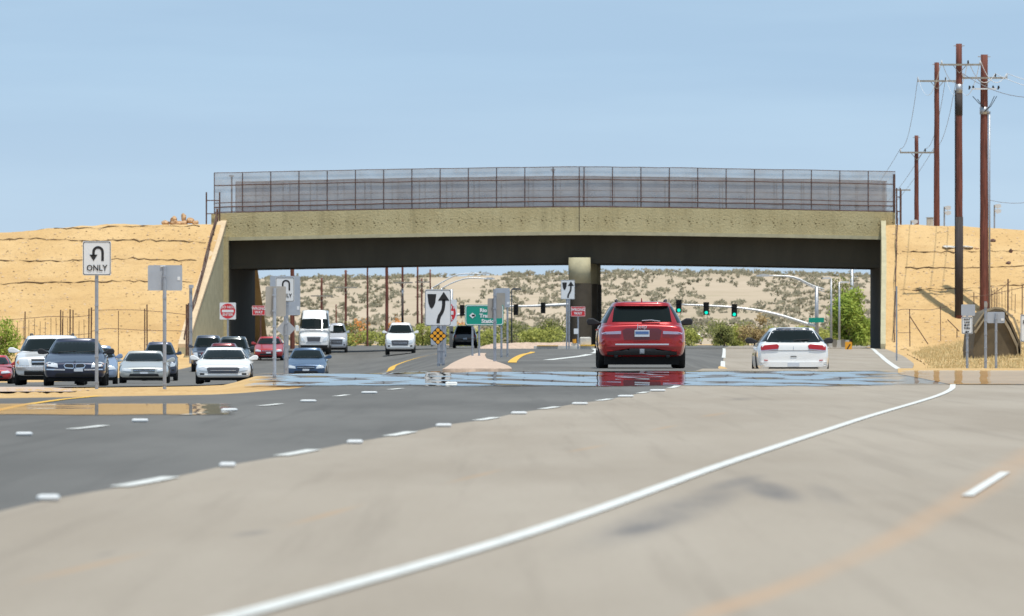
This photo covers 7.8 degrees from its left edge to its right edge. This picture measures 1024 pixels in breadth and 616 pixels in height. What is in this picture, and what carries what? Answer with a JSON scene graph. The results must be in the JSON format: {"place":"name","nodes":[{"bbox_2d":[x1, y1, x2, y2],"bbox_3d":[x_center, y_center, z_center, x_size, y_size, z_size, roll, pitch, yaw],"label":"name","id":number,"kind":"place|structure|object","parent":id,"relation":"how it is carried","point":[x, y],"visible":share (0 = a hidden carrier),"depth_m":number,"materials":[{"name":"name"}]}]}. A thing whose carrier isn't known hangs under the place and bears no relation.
{"place":"outdoors","nodes":[
{"label":"outdoors","id":0,"kind":"place"},
{"bbox_2d":[0,387,71,391],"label":"gravel verge","id":1,"kind":"structure","parent":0,"point":[4,389],"depth_m":144.19,"materials":[{"name":"beige gravel"}]},
{"bbox_2d":[0,388,232,396],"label":"sand bank","id":2,"kind":"structure","parent":0,"point":[84,392],"depth_m":127.82,"materials":[{"name":"beige sand"}]},
{"bbox_2d":[83,241,110,388],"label":"road sign","id":3,"kind":"object","parent":2,"relation":"on","point":[96,258],"visible":0.99,"depth_m":150.00,"materials":[{"name":"grey metal"}]},
{"bbox_2d":[148,265,181,388],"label":"road sign","id":4,"kind":"object","parent":2,"relation":"on","point":[164,278],"visible":0.97,"depth_m":150.00,"materials":[{"name":"grey metal"}]},
{"bbox_2d":[0,224,266,357],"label":"embankment","id":5,"kind":"structure","parent":0,"point":[111,299],"depth_m":455.20,"materials":[{"name":"soil"}]},
{"bbox_2d":[0,257,192,261],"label":"erosion roll","id":6,"kind":"object","parent":5,"relation":"on","point":[111,259],"visible":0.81,"depth_m":457.60,"materials":[{"name":"wicker"}]},
{"bbox_2d":[3,280,192,284],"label":"erosion roll","id":7,"kind":"object","parent":5,"relation":"on","point":[79,281],"visible":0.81,"depth_m":454.81,"materials":[{"name":"fabric"}]},
{"bbox_2d":[0,237,205,242],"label":"erosion roll","id":8,"kind":"object","parent":5,"relation":"on","point":[99,240],"visible":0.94,"depth_m":460.08,"materials":[{"name":"wicker"}]},
{"bbox_2d":[0,227,210,353],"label":"stones","id":9,"kind":"object","parent":5,"relation":"on","point":[102,279],"visible":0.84,"depth_m":455.16,"materials":[{"name":"beige stone"}]},
{"bbox_2d":[184,209,217,339],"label":"end fence","id":10,"kind":"object","parent":5,"relation":"on","point":[208,250],"visible":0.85,"depth_m":456.24,"materials":[{"name":"metal"}]},
{"bbox_2d":[178,220,226,357],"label":"wing wall","id":11,"kind":"structure","parent":5,"relation":"on","point":[206,320],"depth_m":456.51,"materials":[{"name":"beige concrete"}]},
{"bbox_2d":[0,345,446,386],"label":"road","id":12,"kind":"structure","parent":0,"point":[357,359],"depth_m":387.84,"materials":[{"name":"grey asphalt"}]},
{"bbox_2d":[0,355,14,383],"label":"sedan car","id":13,"kind":"object","parent":12,"relation":"on","point":[7,369],"visible":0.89,"depth_m":250.56,"materials":[{"name":"red paint"}]},
{"bbox_2d":[8,333,87,384],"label":"sport utility car","id":14,"kind":"object","parent":12,"relation":"on","point":[29,362],"visible":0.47,"depth_m":216.65,"materials":[{"name":"white paint"}]},
{"bbox_2d":[37,338,114,385],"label":"sedan car","id":15,"kind":"object","parent":12,"relation":"on","point":[69,359],"visible":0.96,"depth_m":205.51,"materials":[{"name":"blue paint"}]},
{"bbox_2d":[74,345,122,383],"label":"sedan car","id":16,"kind":"object","parent":12,"relation":"on","point":[113,367],"visible":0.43,"depth_m":246.44,"materials":[{"name":"blue paint"}]},
{"bbox_2d":[117,351,174,382],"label":"sedan car","id":17,"kind":"object","parent":12,"relation":"on","point":[141,365],"visible":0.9,"depth_m":265.49,"materials":[{"name":"silver metal"}]},
{"bbox_2d":[142,342,181,380],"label":"hatchback car","id":18,"kind":"object","parent":12,"relation":"on","point":[158,346],"visible":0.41,"depth_m":317.03,"materials":[{"name":"blue"}]},
{"bbox_2d":[188,335,220,371],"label":"sport utility car","id":19,"kind":"object","parent":12,"relation":"on","point":[202,343],"visible":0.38,"depth_m":367.20,"materials":[{"name":"blue paint"}]},
{"bbox_2d":[201,343,240,381],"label":"sedan car","id":20,"kind":"object","parent":12,"relation":"on","point":[223,345],"visible":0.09,"depth_m":291.33,"materials":[{"name":"red paint"}]},
{"bbox_2d":[190,347,257,383],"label":"car","id":21,"kind":"object","parent":12,"relation":"on","point":[224,363],"visible":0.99,"depth_m":241.43,"materials":[{"name":"white paint"}]},
{"bbox_2d":[220,336,253,357],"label":"sport utility car","id":22,"kind":"object","parent":12,"relation":"on","point":[240,341],"visible":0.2,"depth_m":353.45,"materials":[{"name":"grey paint"}]},
{"bbox_2d":[251,336,283,359],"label":"sedan car","id":23,"kind":"object","parent":12,"relation":"on","point":[263,347],"visible":0.8,"depth_m":437.46,"materials":[{"name":"red paint"}]},
{"bbox_2d":[282,348,331,373],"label":"sedan car","id":24,"kind":"object","parent":12,"relation":"on","point":[308,360],"visible":0.71,"depth_m":318.74,"materials":[{"name":"blue paint"}]},
{"bbox_2d":[295,310,332,354],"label":"delivery van","id":25,"kind":"object","parent":12,"relation":"on","point":[316,328],"visible":0.91,"depth_m":452.82,"materials":[{"name":"white paint"}]},
{"bbox_2d":[331,323,349,352],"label":"compact car","id":26,"kind":"object","parent":12,"relation":"on","point":[339,338],"visible":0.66,"depth_m":462.27,"materials":[{"name":"silver metal"}]},
{"bbox_2d":[335,270,356,324],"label":"utility pole","id":27,"kind":"object","parent":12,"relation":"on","point":[345,291],"visible":0.71,"depth_m":599.93,"materials":[{"name":"wood"}]},
{"bbox_2d":[382,323,418,354],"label":"car","id":28,"kind":"object","parent":12,"relation":"on","point":[400,337],"visible":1,"depth_m":440.38,"materials":[{"name":"white paint"}]},
{"bbox_2d":[0,345,727,510],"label":"road","id":29,"kind":"structure","parent":0,"point":[52,454],"depth_m":82.32,"materials":[{"name":"grey asphalt"}]},
{"bbox_2d":[0,404,227,414],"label":"mirage","id":30,"kind":"object","parent":29,"relation":"on","point":[94,409],"visible":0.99,"depth_m":94.94,"materials":[{"name":"grey"}]},
{"bbox_2d":[112,476,180,485],"bbox_3d":[-2.311,1.095,47.714,0.142,0.001,3.212,0,0,3],"label":"lane marking","id":31,"kind":"object","parent":29,"relation":"on","point":[148,480],"visible":1,"depth_m":47.58,"materials":[{"name":"paint"}]},
{"bbox_2d":[277,449,320,454],"bbox_3d":[-1.694,1.142,59.736,0.136,0.001,3.212,0,0,3],"label":"lane marking","id":32,"kind":"object","parent":29,"relation":"on","point":[299,451],"visible":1,"depth_m":59.59,"materials":[{"name":"paint"}]},
{"bbox_2d":[431,326,441,363],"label":"road sign","id":33,"kind":"object","parent":29,"relation":"on","point":[433,328],"visible":0.27,"depth_m":215.00,"materials":[{"name":"grey metal"}]},
{"bbox_2d":[429,327,446,344],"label":"object marker","id":34,"kind":"object","parent":33,"relation":"attached to","point":[437,335],"visible":1,"depth_m":195.59,"materials":[{"name":"yellow metal"}]},
{"bbox_2d":[445,300,456,356],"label":"road sign","id":35,"kind":"object","parent":29,"relation":"on","point":[453,312],"visible":0.26,"depth_m":300.00,"materials":[{"name":"grey metal"}]},
{"bbox_2d":[449,289,459,346],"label":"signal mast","id":36,"kind":"object","parent":29,"relation":"on","point":[451,336],"visible":0.4,"depth_m":503.90,"materials":[{"name":"metal"}]},
{"bbox_2d":[450,326,477,347],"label":"sport utility car","id":37,"kind":"object","parent":29,"relation":"on","point":[461,335],"visible":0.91,"depth_m":470.08,"materials":[{"name":"black paint"}]},
{"bbox_2d":[443,353,511,370],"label":"median island","id":38,"kind":"structure","parent":29,"relation":"on","point":[476,362],"depth_m":168.25,"materials":[{"name":"beige concrete"}]},
{"bbox_2d":[465,305,503,356],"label":"direction sign","id":39,"kind":"object","parent":38,"relation":"on","point":[476,315],"visible":0.8,"depth_m":255.00,"materials":[{"name":"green metal"}]},
{"bbox_2d":[488,289,501,360],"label":"road sign","id":40,"kind":"object","parent":38,"relation":"on","point":[494,307],"visible":0.95,"depth_m":195.94,"materials":[{"name":"grey metal"}]},
{"bbox_2d":[480,342,594,348],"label":"median island","id":41,"kind":"structure","parent":29,"relation":"on","point":[523,345],"depth_m":450.44,"materials":[{"name":"beige concrete"}]},
{"bbox_2d":[510,299,567,341],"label":"signal mast","id":42,"kind":"object","parent":29,"relation":"on","point":[553,305],"visible":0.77,"depth_m":499.93,"materials":[{"name":"metal"}]},
{"bbox_2d":[534,346,593,348],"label":"island kerb","id":43,"kind":"structure","parent":29,"relation":"on","point":[562,347],"depth_m":445.99,"materials":[{"name":"concrete"}]},
{"bbox_2d":[571,306,584,348],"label":"road sign","id":44,"kind":"object","parent":29,"relation":"on","point":[577,311],"visible":0.99,"depth_m":440.00,"materials":[{"name":"red metal"}]},
{"bbox_2d":[586,298,692,367],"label":"sport utility car","id":45,"kind":"object","parent":29,"relation":"on","point":[640,333],"visible":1,"depth_m":165.64,"materials":[{"name":"red paint"}]},
{"bbox_2d":[0,344,935,397],"bbox_3d":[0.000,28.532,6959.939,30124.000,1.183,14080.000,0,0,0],"label":"ground","id":46,"kind":"structure","parent":0,"point":[245,386],"depth_m":172.14,"materials":[{"name":"soil"}]},
{"bbox_2d":[0,316,23,360],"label":"bush","id":47,"kind":"object","parent":46,"relation":"on","point":[7,340],"visible":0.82,"depth_m":435.78,"materials":[{"name":"green plant"}]},
{"bbox_2d":[9,303,188,355],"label":"wire fence","id":48,"kind":"object","parent":46,"relation":"on","point":[91,310],"visible":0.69,"depth_m":439.98,"materials":[{"name":"metal"}]},
{"bbox_2d":[189,285,193,363],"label":"marker post","id":49,"kind":"object","parent":46,"relation":"on","point":[190,315],"visible":0.92,"depth_m":419.98,"materials":[{"name":"grey metal"}]},
{"bbox_2d":[220,303,235,335],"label":"road sign","id":50,"kind":"object","parent":46,"relation":"on","point":[227,311],"visible":0.95,"depth_m":415.00,"materials":[{"name":"red metal"}]},
{"bbox_2d":[252,306,264,359],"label":"road sign","id":51,"kind":"object","parent":46,"relation":"on","point":[258,310],"visible":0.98,"depth_m":440.00,"materials":[{"name":"metal"}]},
{"bbox_2d":[266,286,285,377],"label":"road sign","id":52,"kind":"object","parent":46,"relation":"on","point":[275,301],"visible":0.94,"depth_m":148.00,"materials":[{"name":"grey metal"}]},
{"bbox_2d":[275,277,293,373],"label":"road sign","id":53,"kind":"object","parent":46,"relation":"on","point":[287,283],"visible":0.63,"depth_m":236.00,"materials":[{"name":"grey metal"}]},
{"bbox_2d":[270,276,299,373],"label":"road sign","id":54,"kind":"object","parent":46,"relation":"on","point":[294,307],"visible":0.37,"depth_m":246.00,"materials":[{"name":"grey metal"}]},
{"bbox_2d":[276,318,295,373],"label":"road sign","id":55,"kind":"object","parent":46,"relation":"on","point":[285,328],"visible":0.82,"depth_m":190.00,"materials":[{"name":"grey metal"}]},
{"bbox_2d":[290,270,294,348],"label":"utility pole","id":56,"kind":"object","parent":46,"relation":"on","point":[292,334],"visible":0.27,"depth_m":499.88,"materials":[{"name":"wood"}]},
{"bbox_2d":[311,278,331,309],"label":"utility pole","id":57,"kind":"object","parent":46,"relation":"on","point":[322,298],"visible":0.52,"depth_m":639.92,"materials":[{"name":"wood"}]},
{"bbox_2d":[366,268,368,345],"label":"utility pole","id":58,"kind":"object","parent":46,"relation":"on","point":[367,313],"visible":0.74,"depth_m":559.94,"materials":[{"name":"wood"}]},
{"bbox_2d":[385,268,388,337],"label":"utility pole","id":59,"kind":"object","parent":46,"relation":"on","point":[386,301],"visible":0.56,"depth_m":529.91,"materials":[{"name":"wood"}]},
{"bbox_2d":[393,267,412,322],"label":"utility pole","id":60,"kind":"object","parent":46,"relation":"on","point":[402,282],"visible":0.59,"depth_m":559.95,"materials":[{"name":"wood"}]},
{"bbox_2d":[416,267,418,345],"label":"utility pole","id":61,"kind":"object","parent":46,"relation":"on","point":[417,322],"visible":0.64,"depth_m":599.95,"materials":[{"name":"wood"}]},
{"bbox_2d":[413,323,430,345],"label":"bush","id":62,"kind":"object","parent":46,"relation":"on","point":[419,338],"visible":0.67,"depth_m":574.76,"materials":[{"name":"green plant"}]},
{"bbox_2d":[415,278,429,333],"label":"utility pole","id":63,"kind":"object","parent":46,"relation":"on","point":[421,282],"visible":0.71,"depth_m":639.94,"materials":[{"name":"wood"}]},
{"bbox_2d":[425,289,450,365],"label":"road sign","id":64,"kind":"object","parent":46,"relation":"on","point":[437,307],"visible":0.94,"depth_m":196.00,"materials":[{"name":"grey metal"}]},
{"bbox_2d":[495,288,509,356],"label":"road sign","id":65,"kind":"object","parent":46,"relation":"on","point":[503,294],"visible":0.83,"depth_m":262.00,"materials":[{"name":"grey metal"}]},
{"bbox_2d":[533,318,565,341],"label":"bush","id":66,"kind":"object","parent":46,"relation":"on","point":[548,323],"visible":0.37,"depth_m":589.66,"materials":[{"name":"green plant"}]},
{"bbox_2d":[211,207,894,350],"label":"bridge","id":67,"kind":"structure","parent":46,"relation":"on","point":[584,244],"depth_m":463.98,"materials":[{"name":"concrete"}]},
{"bbox_2d":[214,166,894,212],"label":"screen fence","id":68,"kind":"object","parent":67,"relation":"on","point":[853,187],"visible":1,"depth_m":463.15,"materials":[{"name":"silver metal"}]},
{"bbox_2d":[236,176,886,210],"bbox_3d":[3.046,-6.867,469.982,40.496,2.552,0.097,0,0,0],"label":"screen fence","id":69,"kind":"object","parent":67,"relation":"on","point":[369,190],"visible":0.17,"depth_m":470.03,"materials":[{"name":"silver metal"}]},
{"bbox_2d":[561,280,574,348],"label":"road sign","id":70,"kind":"object","parent":46,"relation":"on","point":[568,289],"visible":0.96,"depth_m":420.01,"materials":[{"name":"grey metal"}]},
{"bbox_2d":[252,371,898,385],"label":"mirage","id":71,"kind":"object","parent":46,"relation":"on","point":[642,378],"visible":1,"depth_m":145.50,"materials":[{"name":"blue"}]},
{"bbox_2d":[342,319,869,345],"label":"roadside scrub","id":72,"kind":"object","parent":46,"relation":"on","point":[520,329],"visible":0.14,"depth_m":597.47,"materials":[{"name":"green plant"}]},
{"bbox_2d":[346,323,869,345],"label":"roadside scrub","id":73,"kind":"object","parent":46,"relation":"on","point":[534,335],"visible":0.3,"depth_m":571.05,"materials":[{"name":"green plant"}]},
{"bbox_2d":[712,325,734,345],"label":"bush","id":74,"kind":"object","parent":46,"relation":"on","point":[722,332],"visible":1,"depth_m":555.87,"materials":[{"name":"green plant"}]},
{"bbox_2d":[736,312,770,345],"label":"tree","id":75,"kind":"object","parent":46,"relation":"on","point":[758,333],"visible":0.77,"depth_m":564.89,"materials":[{"name":"yellow plant"}]},
{"bbox_2d":[826,271,853,331],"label":"tree","id":76,"kind":"object","parent":46,"relation":"on","point":[843,286],"visible":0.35,"depth_m":579.91,"materials":[{"name":"green plant"}]},
{"bbox_2d":[826,286,869,345],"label":"tree","id":77,"kind":"object","parent":46,"relation":"on","point":[854,323],"visible":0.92,"depth_m":559.64,"materials":[{"name":"green plant"}]},
{"bbox_2d":[881,220,885,348],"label":"wing wall","id":78,"kind":"structure","parent":46,"relation":"on","point":[883,284],"depth_m":454.18,"materials":[{"name":"beige concrete"}]},
{"bbox_2d":[0,345,1023,615],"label":"road","id":79,"kind":"structure","parent":0,"point":[880,515],"depth_m":37.98,"materials":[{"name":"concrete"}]},
{"bbox_2d":[36,494,59,500],"bbox_3d":[-2.599,1.063,42.276,0.125,0.035,0.180,0,0,0],"label":"pavement marker","id":80,"kind":"object","parent":79,"relation":"on","point":[48,497],"visible":1,"depth_m":42.19,"materials":[{"name":"white plastic"}]},
{"bbox_2d":[218,384,955,615],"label":"edge line","id":81,"kind":"object","parent":79,"relation":"on","point":[271,605],"visible":1,"depth_m":34.26,"materials":[{"name":"paint"}]},
{"bbox_2d":[682,274,823,334],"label":"signal mast","id":82,"kind":"object","parent":79,"relation":"on","point":[816,319],"visible":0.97,"depth_m":499.94,"materials":[{"name":"metal"}]},
{"bbox_2d":[745,327,832,368],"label":"sedan","id":83,"kind":"object","parent":79,"relation":"on","point":[790,348],"visible":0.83,"depth_m":195.01,"materials":[{"name":"white paint"}]},
{"bbox_2d":[822,277,831,337],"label":"street light","id":84,"kind":"object","parent":79,"relation":"on","point":[830,304],"visible":0.97,"depth_m":539.95,"materials":[{"name":"metal"}]},
{"bbox_2d":[827,339,848,346],"bbox_3d":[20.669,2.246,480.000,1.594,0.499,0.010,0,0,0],"label":"barricade","id":85,"kind":"object","parent":79,"relation":"on","point":[839,343],"visible":0.66,"depth_m":480.00,"materials":[{"name":"grey concrete"}]},
{"bbox_2d":[838,281,848,339],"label":"street light","id":86,"kind":"object","parent":79,"relation":"on","point":[839,337],"visible":0.94,"depth_m":529.95,"materials":[{"name":"metal"}]},
{"bbox_2d":[963,472,1008,494],"bbox_3d":[2.977,1.093,47.196,0.070,0.001,7.640,0,0,5],"label":"lane marking","id":87,"kind":"object","parent":79,"relation":"on","point":[985,484],"visible":1,"depth_m":46.93,"materials":[{"name":"paint"}]},
{"bbox_2d":[0,0,1023,278],"label":"sky","id":88,"kind":"structure","parent":0,"point":[112,111],"materials":[{"name":"blue"}]},
{"bbox_2d":[259,272,869,343],"bbox_3d":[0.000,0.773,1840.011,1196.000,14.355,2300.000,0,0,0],"label":"hills","id":89,"kind":"structure","parent":0,"point":[727,291],"depth_m":1171.65,"materials":[{"name":"soil"}]},
{"bbox_2d":[259,267,869,343],"bbox_3d":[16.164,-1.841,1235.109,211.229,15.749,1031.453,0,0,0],"label":"hill scrub","id":90,"kind":"object","parent":89,"relation":"on","point":[795,309],"visible":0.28,"depth_m":1172.17,"materials":[{"name":"green plant"}]},
{"bbox_2d":[885,224,1023,348],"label":"embankment","id":91,"kind":"structure","parent":0,"point":[910,239],"depth_m":455.32,"materials":[{"name":"soil"}]},
{"bbox_2d":[893,211,897,341],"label":"end fence","id":92,"kind":"object","parent":91,"relation":"on","point":[895,277],"visible":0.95,"depth_m":453.90,"materials":[{"name":"metal"}]},
{"bbox_2d":[900,135,933,224],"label":"utility pole","id":93,"kind":"object","parent":91,"relation":"on","point":[916,190],"visible":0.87,"depth_m":499.92,"materials":[{"name":"wood"}]},
{"bbox_2d":[917,62,955,225],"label":"utility pole","id":94,"kind":"object","parent":91,"relation":"on","point":[936,161],"visible":0.86,"depth_m":474.90,"materials":[{"name":"wood"}]},
{"bbox_2d":[893,229,1023,347],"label":"stones","id":95,"kind":"object","parent":91,"relation":"on","point":[946,290],"visible":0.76,"depth_m":453.94,"materials":[{"name":"beige stone"}]},
{"bbox_2d":[940,44,980,318],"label":"utility pole","id":96,"kind":"object","parent":91,"relation":"on","point":[958,201],"visible":0.97,"depth_m":449.91,"materials":[{"name":"wood"}]},
{"bbox_2d":[962,54,1007,309],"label":"utility pole","id":97,"kind":"object","parent":91,"relation":"on","point":[984,275],"visible":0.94,"depth_m":450.59,"materials":[{"name":"wood"}]},
{"bbox_2d":[898,368,1023,383],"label":"sand strip","id":98,"kind":"object","parent":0,"point":[980,375],"visible":0.98,"depth_m":149.33,"materials":[{"name":"sand"}]},
{"bbox_2d":[904,327,1023,367],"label":"verge","id":99,"kind":"structure","parent":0,"point":[917,349],"depth_m":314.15,"materials":[{"name":"plant"}]},
{"bbox_2d":[898,279,1023,346],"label":"wire fence","id":100,"kind":"object","parent":99,"relation":"on","point":[991,294],"visible":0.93,"depth_m":442.97,"materials":[{"name":"metal"}]},
{"bbox_2d":[961,304,974,367],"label":"road sign","id":101,"kind":"object","parent":99,"relation":"on","point":[967,312],"visible":0.99,"depth_m":205.00,"materials":[{"name":"grey metal"}]},
{"bbox_2d":[984,301,987,367],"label":"sign post","id":102,"kind":"object","parent":99,"relation":"on","point":[985,333],"visible":0.8,"depth_m":222.02,"materials":[{"name":"grey metal"}]},
{"bbox_2d":[963,307,1020,358],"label":"culvert","id":103,"kind":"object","parent":99,"relation":"on","point":[1009,341],"depth_m":300.00,"materials":[{"name":"concrete"}]},
{"bbox_2d":[987,312,1004,367],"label":"road sign","id":104,"kind":"object","parent":99,"relation":"on","point":[995,317],"visible":0.84,"depth_m":215.00,"materials":[{"name":"grey metal"}]},
{"bbox_2d":[1020,315,1023,341],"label":"road sign","id":105,"kind":"object","parent":99,"relation":"on","point":[1021,328],"visible":1,"depth_m":205.00,"materials":[{"name":"white metal"}]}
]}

